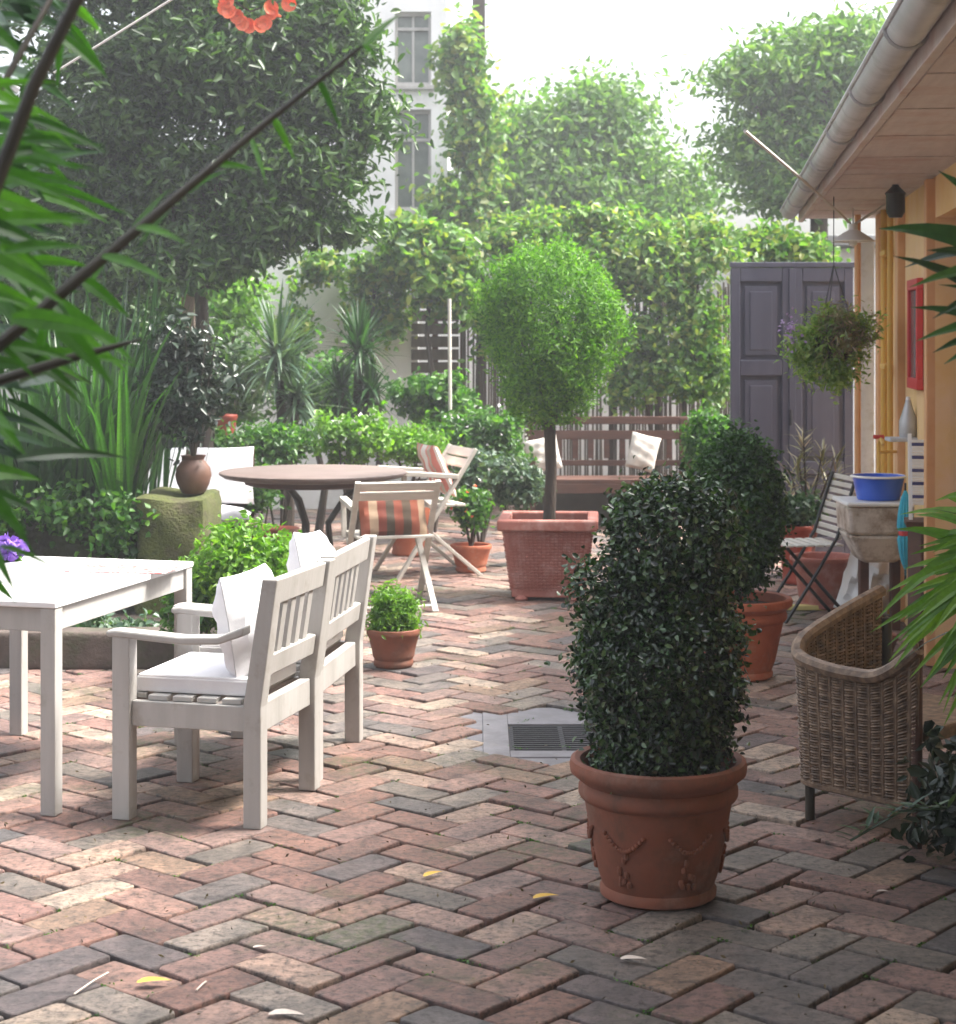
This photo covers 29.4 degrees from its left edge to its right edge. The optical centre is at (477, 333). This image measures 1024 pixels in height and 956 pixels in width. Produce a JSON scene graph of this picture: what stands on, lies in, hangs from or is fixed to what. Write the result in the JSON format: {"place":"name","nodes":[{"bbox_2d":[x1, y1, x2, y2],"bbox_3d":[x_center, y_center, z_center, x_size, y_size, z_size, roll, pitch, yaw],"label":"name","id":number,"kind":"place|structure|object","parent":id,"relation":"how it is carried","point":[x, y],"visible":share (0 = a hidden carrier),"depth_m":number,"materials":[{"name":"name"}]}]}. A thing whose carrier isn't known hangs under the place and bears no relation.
{"place":"outdoors","nodes":[
{"label":"outdoors","id":0,"kind":"place"},
{"bbox_2d":[94,612,216,633],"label":"bed soil","id":1,"kind":"structure","parent":0,"point":[133,615],"depth_m":10.34,"materials":[{"name":"brown soil"}]},
{"bbox_2d":[70,608,168,627],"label":"creeping plants","id":2,"kind":"object","parent":1,"relation":"on","point":[116,622],"visible":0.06,"depth_m":9.63,"materials":[{"name":"green plant"}]},
{"bbox_2d":[1,366,853,491],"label":"ground","id":3,"kind":"structure","parent":0,"point":[9,396],"depth_m":50.95,"materials":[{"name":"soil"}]},
{"bbox_2d":[324,0,484,231],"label":"white house","id":4,"kind":"structure","parent":3,"relation":"on","point":[414,31],"depth_m":24.00,"materials":[{"name":"paint"}]},
{"bbox_2d":[395,110,430,209],"bbox_3d":[-0.859,-2.295,24.120,0.480,1.335,0.080,0,0,0],"label":"window","id":5,"kind":"structure","parent":4,"relation":"in","point":[419,161],"depth_m":24.15,"materials":[{"name":"grey glass"}]},
{"bbox_2d":[395,13,430,84],"bbox_3d":[-0.859,-3.765,24.120,0.480,0.975,0.080,0,0,0],"label":"window","id":6,"kind":"structure","parent":4,"relation":"in","point":[411,29],"depth_m":24.15,"materials":[{"name":"grey glass"}]},
{"bbox_2d":[402,1,523,239],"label":"climbing vine","id":7,"kind":"object","parent":3,"relation":"on","point":[474,130],"visible":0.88,"depth_m":21.22,"materials":[{"name":"green plant"}]},
{"bbox_2d":[405,54,741,274],"bbox_3d":[1.293,-0.995,24.182,4.782,5.391,3.601,0,0,0],"label":"leafy tree","id":8,"kind":"object","parent":3,"relation":"on","point":[584,143],"visible":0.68,"depth_m":23.55,"materials":[{"name":"green plant"}]},
{"bbox_2d":[655,0,894,255],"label":"leafy tree","id":9,"kind":"object","parent":3,"relation":"on","point":[797,89],"visible":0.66,"depth_m":19.73,"materials":[{"name":"green plant"}]},
{"bbox_2d":[804,235,874,473],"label":"neighbour shed","id":10,"kind":"structure","parent":3,"relation":"on","point":[844,254],"depth_m":21.25,"materials":[{"name":"white paint"}]},
{"bbox_2d":[0,0,895,343],"label":"sky","id":11,"kind":"structure","parent":0,"point":[531,38],"materials":[{"name":"white"}]},
{"bbox_2d":[0,504,955,1023],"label":"brick paving","id":12,"kind":"structure","parent":0,"point":[384,847],"depth_m":5.67,"materials":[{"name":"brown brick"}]},
{"bbox_2d":[3,495,136,611],"bbox_3d":[-2.542,1.338,10.907,1.391,0.771,0.730,0,0,0],"label":"stone trough","id":13,"kind":"object","parent":12,"relation":"on","point":[63,547],"visible":0.07,"depth_m":10.56,"materials":[{"name":"grey stone"}]},
{"bbox_2d":[0,337,158,500],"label":"strap plant","id":14,"kind":"object","parent":13,"relation":"in","point":[29,485],"visible":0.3,"depth_m":10.58,"materials":[{"name":"green plant"}]},
{"bbox_2d":[0,471,159,558],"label":"trailing ivy","id":15,"kind":"object","parent":13,"relation":"on","point":[59,511],"visible":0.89,"depth_m":10.46,"materials":[{"name":"green plant"}]},
{"bbox_2d":[55,340,182,504],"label":"strap plant","id":16,"kind":"object","parent":13,"relation":"in","point":[113,474],"visible":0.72,"depth_m":10.55,"materials":[{"name":"green plant"}]},
{"bbox_2d":[0,275,241,498],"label":"strap plant","id":17,"kind":"object","parent":13,"relation":"in","point":[77,468],"visible":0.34,"depth_m":10.67,"materials":[{"name":"green plant"}]},
{"bbox_2d":[0,233,241,493],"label":"strap plant","id":18,"kind":"object","parent":13,"relation":"in","point":[154,482],"visible":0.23,"depth_m":11.32,"materials":[{"name":"green plant"}]},
{"bbox_2d":[0,205,155,394],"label":"hedge shrub","id":19,"kind":"object","parent":12,"relation":"on","point":[94,319],"visible":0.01,"depth_m":14.26,"materials":[{"name":"green plant"}]},
{"bbox_2d":[0,556,192,816],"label":"dining table","id":20,"kind":"object","parent":12,"relation":"on","point":[51,603],"visible":0.77,"depth_m":6.75,"materials":[{"name":"white paint"}]},
{"bbox_2d":[0,533,29,582],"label":"violet plant","id":21,"kind":"object","parent":20,"relation":"on","point":[13,561],"visible":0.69,"depth_m":6.91,"materials":[{"name":"purple plant"}]},
{"bbox_2d":[63,564,183,573],"bbox_3d":[-1.420,0.943,7.300,0.420,0.003,0.240,0,0,9],"label":"placemat","id":22,"kind":"object","parent":20,"relation":"on","point":[128,569],"visible":1,"depth_m":7.27,"materials":[{"name":"paper"}]},
{"bbox_2d":[0,627,203,670],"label":"stone curb","id":23,"kind":"structure","parent":12,"relation":"on","point":[86,648],"depth_m":9.22,"materials":[{"name":"stone"}]},
{"bbox_2d":[134,487,221,614],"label":"mossy block","id":24,"kind":"structure","parent":12,"relation":"on","point":[180,518],"depth_m":10.45,"materials":[{"name":"green stone"}]},
{"bbox_2d":[131,305,244,494],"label":"potted plant","id":25,"kind":"object","parent":24,"relation":"on","point":[193,474],"visible":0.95,"depth_m":10.79,"materials":[{"name":"green plant"}]},
{"bbox_2d":[91,286,265,417],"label":"hedge shrub","id":26,"kind":"object","parent":12,"relation":"on","point":[128,323],"visible":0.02,"depth_m":14.44,"materials":[{"name":"green plant"}]},
{"bbox_2d":[147,552,216,645],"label":"shrub","id":27,"kind":"object","parent":12,"relation":"on","point":[207,624],"visible":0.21,"depth_m":8.93,"materials":[{"name":"green plant"}]},
{"bbox_2d":[0,0,400,602],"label":"bamboo","id":28,"kind":"object","parent":12,"relation":"on","point":[43,306],"visible":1,"depth_m":2.62,"materials":[{"name":"plant"}]},
{"bbox_2d":[147,446,255,534],"bbox_3d":[-2.058,1.257,12.900,0.950,0.885,0.620,0,0,-8],"label":"garden sofa","id":29,"kind":"object","parent":12,"relation":"on","point":[236,496],"visible":0.24,"depth_m":13.05,"materials":[{"name":"white wood"}]},
{"bbox_2d":[171,415,262,447],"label":"shrub","id":30,"kind":"object","parent":12,"relation":"on","point":[221,437],"visible":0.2,"depth_m":13.31,"materials":[{"name":"green plant"}]},
{"bbox_2d":[106,558,334,829],"bbox_3d":[-0.918,1.270,6.595,0.637,0.860,0.622,0,0,14],"label":"garden chair","id":31,"kind":"object","parent":12,"relation":"on","point":[293,606],"visible":0.88,"depth_m":6.37,"materials":[{"name":"white paint"}]},
{"bbox_2d":[137,652,295,695],"bbox_3d":[-0.941,1.230,6.601,0.430,0.062,0.465,0,0,14],"label":"seat cushion","id":32,"kind":"object","parent":31,"relation":"on","point":[208,673],"visible":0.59,"depth_m":6.42,"materials":[{"name":"white fabric"}]},
{"bbox_2d":[211,563,283,677],"bbox_3d":[-0.817,1.035,6.559,0.198,0.370,0.430,-10,-3,14],"label":"pillow","id":33,"kind":"object","parent":32,"relation":"on","point":[235,603],"visible":0.59,"depth_m":6.38,"materials":[{"name":"white fabric"}]},
{"bbox_2d":[0,0,458,447],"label":"maple tree","id":34,"kind":"object","parent":12,"relation":"on","point":[203,62],"visible":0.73,"depth_m":12.93,"materials":[{"name":"green plant"}]},
{"bbox_2d":[209,0,303,33],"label":"trumpet vine","id":35,"kind":"object","parent":34,"relation":"hanging from","point":[238,18],"visible":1,"depth_m":12.19,"materials":[{"name":"orange plant"}]},
{"bbox_2d":[178,509,301,603],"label":"shrub","id":36,"kind":"object","parent":12,"relation":"on","point":[236,549],"visible":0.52,"depth_m":8.81,"materials":[{"name":"green plant"}]},
{"bbox_2d":[209,307,284,426],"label":"hedge shrub","id":37,"kind":"object","parent":12,"relation":"on","point":[243,406],"visible":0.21,"depth_m":15.08,"materials":[{"name":"green plant"}]},
{"bbox_2d":[208,265,297,430],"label":"hedge shrub","id":38,"kind":"object","parent":12,"relation":"on","point":[226,302],"visible":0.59,"depth_m":16.31,"materials":[{"name":"green plant"}]},
{"bbox_2d":[242,457,291,526],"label":"shrub","id":39,"kind":"object","parent":12,"relation":"on","point":[263,498],"visible":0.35,"depth_m":13.22,"materials":[{"name":"green plant"}]},
{"bbox_2d":[173,535,376,781],"bbox_3d":[-0.797,1.270,7.297,0.637,0.860,0.762,0,0,9],"label":"garden chair","id":40,"kind":"object","parent":12,"relation":"on","point":[351,582],"visible":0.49,"depth_m":7.42,"materials":[{"name":"white paint"}]},
{"bbox_2d":[200,631,342,662],"bbox_3d":[-0.820,1.230,7.301,0.430,0.062,0.605,0,0,9],"label":"seat cushion","id":41,"kind":"object","parent":40,"relation":"on","point":[218,649],"visible":0.19,"depth_m":7.03,"materials":[{"name":"white fabric"}]},
{"bbox_2d":[286,530,334,571],"bbox_3d":[-0.659,1.010,7.417,0.178,0.420,0.420,-12,-7,8],"label":"pillow","id":42,"kind":"object","parent":41,"relation":"on","point":[305,549],"visible":0.38,"depth_m":7.26,"materials":[{"name":"white fabric"}]},
{"bbox_2d":[225,414,326,525],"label":"shrub","id":43,"kind":"object","parent":12,"relation":"on","point":[289,443],"visible":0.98,"depth_m":13.50,"materials":[{"name":"green plant"}]},
{"bbox_2d":[218,272,351,525],"bbox_3d":[-1.518,0.592,14.590,1.196,2.221,1.144,0,0,-25],"label":"yucca","id":44,"kind":"object","parent":12,"relation":"on","point":[292,409],"visible":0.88,"depth_m":14.53,"materials":[{"name":"green plant"}]},
{"bbox_2d":[219,464,406,546],"bbox_3d":[-1.113,1.316,12.300,1.268,0.784,1.268,0,0,0],"label":"round table","id":45,"kind":"object","parent":12,"relation":"on","point":[291,479],"visible":0.92,"depth_m":12.06,"materials":[{"name":"brown wood"}]},
{"bbox_2d":[267,329,362,531],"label":"hedge shrub","id":46,"kind":"object","parent":12,"relation":"on","point":[320,519],"visible":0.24,"depth_m":15.49,"materials":[{"name":"green plant"}]},
{"bbox_2d":[236,234,418,509],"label":"garden wall","id":47,"kind":"structure","parent":12,"relation":"on","point":[402,363],"depth_m":17.60,"materials":[{"name":"white paint"}]},
{"bbox_2d":[275,238,420,465],"bbox_3d":[-1.254,0.392,17.300,1.465,2.622,0.935,0,0,0],"label":"climbing vine","id":48,"kind":"object","parent":12,"relation":"on","point":[319,268],"visible":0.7,"depth_m":17.18,"materials":[{"name":"green plant"}]},
{"bbox_2d":[307,292,401,539],"bbox_3d":[-0.968,0.666,14.879,0.839,2.075,0.798,0,0,39],"label":"yucca","id":49,"kind":"object","parent":12,"relation":"on","point":[366,388],"visible":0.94,"depth_m":14.85,"materials":[{"name":"green plant"}]},
{"bbox_2d":[306,400,404,541],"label":"shrub","id":50,"kind":"object","parent":12,"relation":"on","point":[355,438],"visible":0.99,"depth_m":13.70,"materials":[{"name":"green plant"}]},
{"bbox_2d":[339,480,440,614],"bbox_3d":[-0.547,1.301,11.332,0.550,0.812,0.574,0,0,-15],"label":"folding chair","id":51,"kind":"object","parent":12,"relation":"on","point":[396,490],"visible":0.68,"depth_m":11.19,"materials":[{"name":"beige wood"}]},
{"bbox_2d":[358,490,428,535],"bbox_3d":[-0.533,1.100,11.282,0.440,0.340,0.143,0,-26,-15],"label":"cushion","id":52,"kind":"object","parent":51,"relation":"on","point":[392,517],"visible":0.72,"depth_m":11.21,"materials":[{"name":"multicoloured fabric"}]},
{"bbox_2d":[365,579,427,669],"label":"potted bush","id":53,"kind":"object","parent":12,"relation":"on","point":[393,631],"visible":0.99,"depth_m":9.22,"materials":[{"name":"green plant"}]},
{"bbox_2d":[365,419,462,556],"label":"shrub","id":54,"kind":"object","parent":12,"relation":"on","point":[406,446],"visible":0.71,"depth_m":13.89,"materials":[{"name":"green plant"}]},
{"bbox_2d":[373,444,482,580],"bbox_3d":[-0.353,1.253,12.907,0.643,0.909,0.616,0,0,-19],"label":"folding chair","id":55,"kind":"object","parent":12,"relation":"on","point":[469,453],"visible":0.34,"depth_m":12.71,"materials":[{"name":"beige wood"}]},
{"bbox_2d":[417,442,455,496],"bbox_3d":[-0.297,0.960,12.927,0.123,0.400,0.420,-25,8,-17],"label":"cushion","id":56,"kind":"object","parent":55,"relation":"on","point":[431,458],"visible":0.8,"depth_m":12.77,"materials":[{"name":"pink fabric"}]},
{"bbox_2d":[379,366,483,531],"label":"shrub","id":57,"kind":"object","parent":12,"relation":"on","point":[419,396],"visible":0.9,"depth_m":15.46,"materials":[{"name":"green plant"}]},
{"bbox_2d":[366,204,498,433],"bbox_3d":[-0.450,0.238,17.124,1.330,2.929,1.144,0,0,44],"label":"tree","id":58,"kind":"object","parent":12,"relation":"on","point":[433,259],"visible":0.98,"depth_m":16.77,"materials":[{"name":"green plant"}]},
{"bbox_2d":[411,298,462,488],"bbox_3d":[-0.405,0.550,17.622,0.580,2.300,0.065,0,0,0],"label":"slat fence","id":59,"kind":"object","parent":12,"relation":"on","point":[436,341],"visible":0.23,"depth_m":17.59,"materials":[{"name":"wood"}]},
{"bbox_2d":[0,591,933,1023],"bbox_3d":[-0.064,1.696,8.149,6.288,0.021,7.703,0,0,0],"label":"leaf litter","id":60,"kind":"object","parent":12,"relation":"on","point":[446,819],"visible":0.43,"depth_m":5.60,"materials":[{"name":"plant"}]},
{"bbox_2d":[438,480,503,572],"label":"potted plant","id":61,"kind":"object","parent":12,"relation":"on","point":[473,512],"visible":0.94,"depth_m":12.93,"materials":[{"name":"green plant"}]},
{"bbox_2d":[4,594,952,1019],"bbox_3d":[0.034,1.705,8.132,6.022,0.028,7.771,0,0,0],"label":"joint moss","id":62,"kind":"object","parent":12,"relation":"on","point":[522,838],"visible":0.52,"depth_m":5.43,"materials":[{"name":"green plant"}]},
{"bbox_2d":[421,404,536,537],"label":"shrub","id":63,"kind":"object","parent":12,"relation":"on","point":[485,429],"visible":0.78,"depth_m":14.83,"materials":[{"name":"green plant"}]},
{"bbox_2d":[452,444,507,541],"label":"shrub","id":64,"kind":"object","parent":12,"relation":"on","point":[469,479],"visible":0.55,"depth_m":13.91,"materials":[{"name":"green plant"}]},
{"bbox_2d":[475,445,556,511],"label":"shrub","id":65,"kind":"object","parent":12,"relation":"on","point":[514,484],"visible":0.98,"depth_m":13.25,"materials":[{"name":"green plant"}]},
{"bbox_2d":[455,708,578,765],"bbox_3d":[0.370,1.730,7.770,0.960,0.038,1.120,0,0,0],"label":"concrete bed","id":66,"kind":"object","parent":12,"relation":"in","point":[478,724],"visible":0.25,"depth_m":7.93,"materials":[{"name":"grey concrete"}]},
{"bbox_2d":[482,712,627,757],"bbox_3d":[0.370,1.734,7.770,0.700,0.061,0.860,0,0,0],"label":"drain","id":67,"kind":"object","parent":66,"relation":"in","point":[554,732],"visible":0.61,"depth_m":7.77,"materials":[{"name":"concrete"}]},
{"bbox_2d":[459,214,643,600],"bbox_3d":[0.532,0.454,11.824,1.132,2.493,1.078,0,0,26],"label":"planter tree","id":68,"kind":"object","parent":12,"relation":"on","point":[556,377],"visible":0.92,"depth_m":11.59,"materials":[{"name":"green plant"}]},
{"bbox_2d":[462,274,729,509],"bbox_3d":[1.191,0.550,17.572,2.699,2.301,0.153,0,0,0],"label":"reed fence","id":69,"kind":"object","parent":12,"relation":"on","point":[479,383],"visible":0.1,"depth_m":17.59,"materials":[{"name":"brown plant"}]},
{"bbox_2d":[526,416,691,525],"bbox_3d":[1.147,1.218,16.008,1.440,0.965,0.515,0,0,0],"label":"garden bench","id":70,"kind":"object","parent":12,"relation":"on","point":[579,492],"visible":0.41,"depth_m":16.23,"materials":[{"name":"brown wood"}]},
{"bbox_2d":[523,438,562,470],"bbox_3d":[0.569,1.060,15.979,0.300,0.300,0.143,-12,-10,0],"label":"cushion","id":71,"kind":"object","parent":70,"relation":"on","point":[538,452],"visible":0.41,"depth_m":15.94,"materials":[{"name":"beige fabric"}]},
{"bbox_2d":[624,432,660,472],"bbox_3d":[1.448,1.040,15.979,0.260,0.320,0.143,14,-10,0],"label":"cushion","id":72,"kind":"object","parent":70,"relation":"on","point":[643,449],"visible":0.99,"depth_m":15.93,"materials":[{"name":"beige fabric"}]},
{"bbox_2d":[457,193,764,472],"bbox_3d":[1.230,0.177,17.060,2.964,3.053,1.309,0,0,0],"label":"climbing vine","id":73,"kind":"object","parent":12,"relation":"on","point":[648,262],"visible":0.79,"depth_m":16.92,"materials":[{"name":"green plant"}]},
{"bbox_2d":[544,455,768,910],"bbox_3d":[0.563,1.032,5.524,0.629,1.332,0.636,0,0,35],"label":"potted boxwood","id":74,"kind":"object","parent":12,"relation":"on","point":[659,775],"visible":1,"depth_m":5.37,"materials":[{"name":"plant"}]},
{"bbox_2d":[602,284,729,474],"bbox_3d":[1.748,0.601,16.979,1.441,2.205,0.996,0,0,11],"label":"climbing vine","id":75,"kind":"object","parent":12,"relation":"on","point":[705,373],"visible":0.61,"depth_m":16.87,"materials":[{"name":"green plant"}]},
{"bbox_2d":[674,398,729,475],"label":"shrub","id":76,"kind":"object","parent":12,"relation":"on","point":[702,428],"visible":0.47,"depth_m":14.54,"materials":[{"name":"green plant"}]},
{"bbox_2d":[683,414,803,681],"bbox_3d":[1.314,1.047,9.019,0.591,1.303,0.616,0,0,0],"label":"potted boxwood","id":77,"kind":"object","parent":12,"relation":"on","point":[735,453],"visible":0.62,"depth_m":8.89,"materials":[{"name":"green plant"}]},
{"bbox_2d":[720,216,850,268],"bbox_3d":[3.055,0.248,18.541,1.490,2.905,1.080,0,0,0],"label":"bushy tree","id":78,"kind":"object","parent":12,"relation":"on","point":[776,242],"visible":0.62,"depth_m":18.27,"materials":[{"name":"green plant"}]},
{"bbox_2d":[729,262,853,554],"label":"courtyard gate","id":79,"kind":"structure","parent":12,"relation":"on","point":[765,297],"depth_m":13.98,"materials":[{"name":"grey paint"}]},
{"bbox_2d":[781,481,828,584],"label":"potted plant","id":80,"kind":"object","parent":12,"relation":"on","point":[803,508],"visible":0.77,"depth_m":12.32,"materials":[{"name":"green plant"}]},
{"bbox_2d":[776,471,854,623],"bbox_3d":[1.991,1.272,10.904,0.467,0.871,0.400,0,0,-10],"label":"bistro chair","id":81,"kind":"object","parent":12,"relation":"on","point":[809,541],"visible":0.67,"depth_m":10.93,"materials":[{"name":"grey wood"}]},
{"bbox_2d":[782,421,853,513],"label":"oleander","id":82,"kind":"object","parent":12,"relation":"on","point":[798,470],"visible":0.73,"depth_m":12.89,"materials":[{"name":"green plant"}]},
{"bbox_2d":[790,551,849,610],"bbox_3d":[2.147,1.536,11.310,0.417,0.323,0.417,0,0,0],"label":"flower pot","id":83,"kind":"object","parent":12,"relation":"on","point":[829,577],"visible":0.59,"depth_m":11.16,"materials":[{"name":"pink ceramic"}]},
{"bbox_2d":[854,214,860,495],"bbox_3d":[2.545,0.450,12.200,0.044,2.500,0.042,0,0,0],"label":"eave post","id":84,"kind":"object","parent":12,"relation":"on","point":[857,392],"visible":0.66,"depth_m":12.18,"materials":[{"name":"yellow wood"}]},
{"bbox_2d":[833,552,888,616],"bbox_3d":[2.342,1.481,10.898,0.320,0.440,0.351,12,20,0],"label":"plastic sack","id":85,"kind":"object","parent":12,"relation":"on","point":[878,575],"visible":0.3,"depth_m":10.79,"materials":[{"name":"white plastic"}]},
{"bbox_2d":[780,0,955,668],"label":"outbuilding","id":86,"kind":"structure","parent":12,"relation":"on","point":[892,121],"depth_m":9.24,"materials":[{"name":"paint"}]},
{"bbox_2d":[743,129,850,223],"bbox_3d":[1.710,-0.754,9.347,0.033,0.136,4.290,0,0,17],"label":"wire","id":87,"kind":"object","parent":86,"relation":"attached to","point":[769,151],"visible":1,"depth_m":8.55,"materials":[{"name":"metal"}]},
{"bbox_2d":[831,208,874,246],"bbox_3d":[2.349,-0.666,11.400,0.274,0.248,0.274,0,0,0],"label":"cone lamp","id":88,"kind":"object","parent":87,"relation":"hanging from","point":[852,235],"visible":0.99,"depth_m":11.35,"materials":[{"name":"metal"}]},
{"bbox_2d":[774,197,889,404],"bbox_3d":[2.070,-0.195,10.600,0.662,1.209,0.609,0,0,15],"label":"hanging basket","id":89,"kind":"object","parent":86,"relation":"hanging from","point":[830,337],"visible":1,"depth_m":10.52,"materials":[{"name":"green plant"}]},
{"bbox_2d":[861,242,873,472],"bbox_3d":[2.719,0.530,12.750,0.100,2.340,0.620,0,0,11],"label":"open door","id":90,"kind":"structure","parent":86,"relation":"attached to","point":[867,390],"depth_m":12.45,"materials":[{"name":"white paint"}]},
{"bbox_2d":[885,184,906,217],"bbox_3d":[2.296,-0.768,9.836,0.189,0.276,0.112,0,0,21],"label":"lantern","id":91,"kind":"object","parent":86,"relation":"attached to","point":[895,194],"visible":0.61,"depth_m":9.81,"materials":[{"name":"black metal"}]},
{"bbox_2d":[885,437,917,441],"bbox_3d":[2.372,0.584,10.100,0.200,0.022,0.140,0,0,0],"label":"wall shelf","id":92,"kind":"object","parent":86,"relation":"attached to","point":[895,439],"depth_m":10.03,"materials":[{"name":"grey paint"}]},
{"bbox_2d":[899,397,916,437],"bbox_3d":[2.388,0.460,10.100,0.100,0.226,0.100,0,0,0],"label":"spray bottle","id":93,"kind":"object","parent":92,"relation":"on","point":[907,422],"visible":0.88,"depth_m":10.07,"materials":[{"name":"metal"}]},
{"bbox_2d":[897,483,908,584],"bbox_3d":[2.325,1.088,9.900,0.089,0.554,0.092,0,0,0],"label":"closed parasol","id":94,"kind":"object","parent":86,"relation":"hanging from","point":[902,540],"visible":0.59,"depth_m":9.88,"materials":[{"name":"fabric"}]},
{"bbox_2d":[907,278,922,389],"bbox_3d":[2.389,0.000,9.951,0.035,0.600,0.500,0,0,7],"label":"framed picture","id":95,"kind":"object","parent":86,"relation":"attached to","point":[914,345],"visible":1,"depth_m":9.92,"materials":[{"name":"red paint"}]},
{"bbox_2d":[832,496,913,630],"bbox_3d":[2.273,1.322,10.400,0.420,0.754,0.430,0,0,0],"label":"stone sink","id":96,"kind":"object","parent":12,"relation":"on","point":[868,530],"visible":0.67,"depth_m":10.24,"materials":[{"name":"beige stone"}]},
{"bbox_2d":[850,473,906,500],"bbox_3d":[2.283,0.873,10.380,0.320,0.139,0.320,0,0,0],"label":"blue tub","id":97,"kind":"object","parent":96,"relation":"on","point":[878,486],"visible":1,"depth_m":10.27,"materials":[{"name":"plastic"}]},
{"bbox_2d":[791,584,955,848],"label":"wicker chair","id":98,"kind":"object","parent":12,"relation":"on","point":[866,709],"visible":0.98,"depth_m":6.22,"materials":[{"name":"brown wicker"}]},
{"bbox_2d":[836,720,955,862],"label":"trailing plant","id":99,"kind":"object","parent":12,"relation":"on","point":[939,790],"visible":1,"depth_m":5.76,"materials":[{"name":"green plant"}]},
{"bbox_2d":[871,490,955,724],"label":"dracaena","id":100,"kind":"object","parent":12,"relation":"on","point":[937,603],"visible":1,"depth_m":4.98,"materials":[{"name":"green plant"}]},
{"bbox_2d":[908,531,923,658],"bbox_3d":[2.401,1.357,9.600,0.200,0.687,0.300,0,0,0],"label":"wooden box","id":101,"kind":"object","parent":12,"relation":"on","point":[915,540],"visible":0.03,"depth_m":9.59,"materials":[{"name":"brown wood"}]},
{"bbox_2d":[904,434,923,526],"bbox_3d":[2.344,0.769,9.550,0.200,0.483,0.250,0,0,10],"label":"folded chair","id":102,"kind":"object","parent":101,"relation":"on","point":[915,469],"visible":0.41,"depth_m":9.58,"materials":[{"name":"white wood"}]},
{"bbox_2d":[879,171,955,363],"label":"bamboo palm","id":103,"kind":"object","parent":12,"relation":"on","point":[945,233],"visible":1,"depth_m":3.89,"materials":[{"name":"green plant"}]},
{"bbox_2d":[419,295,727,498],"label":"boundary wall","id":104,"kind":"structure","parent":0,"point":[605,427],"depth_m":18.60,"materials":[{"name":"white paint"}]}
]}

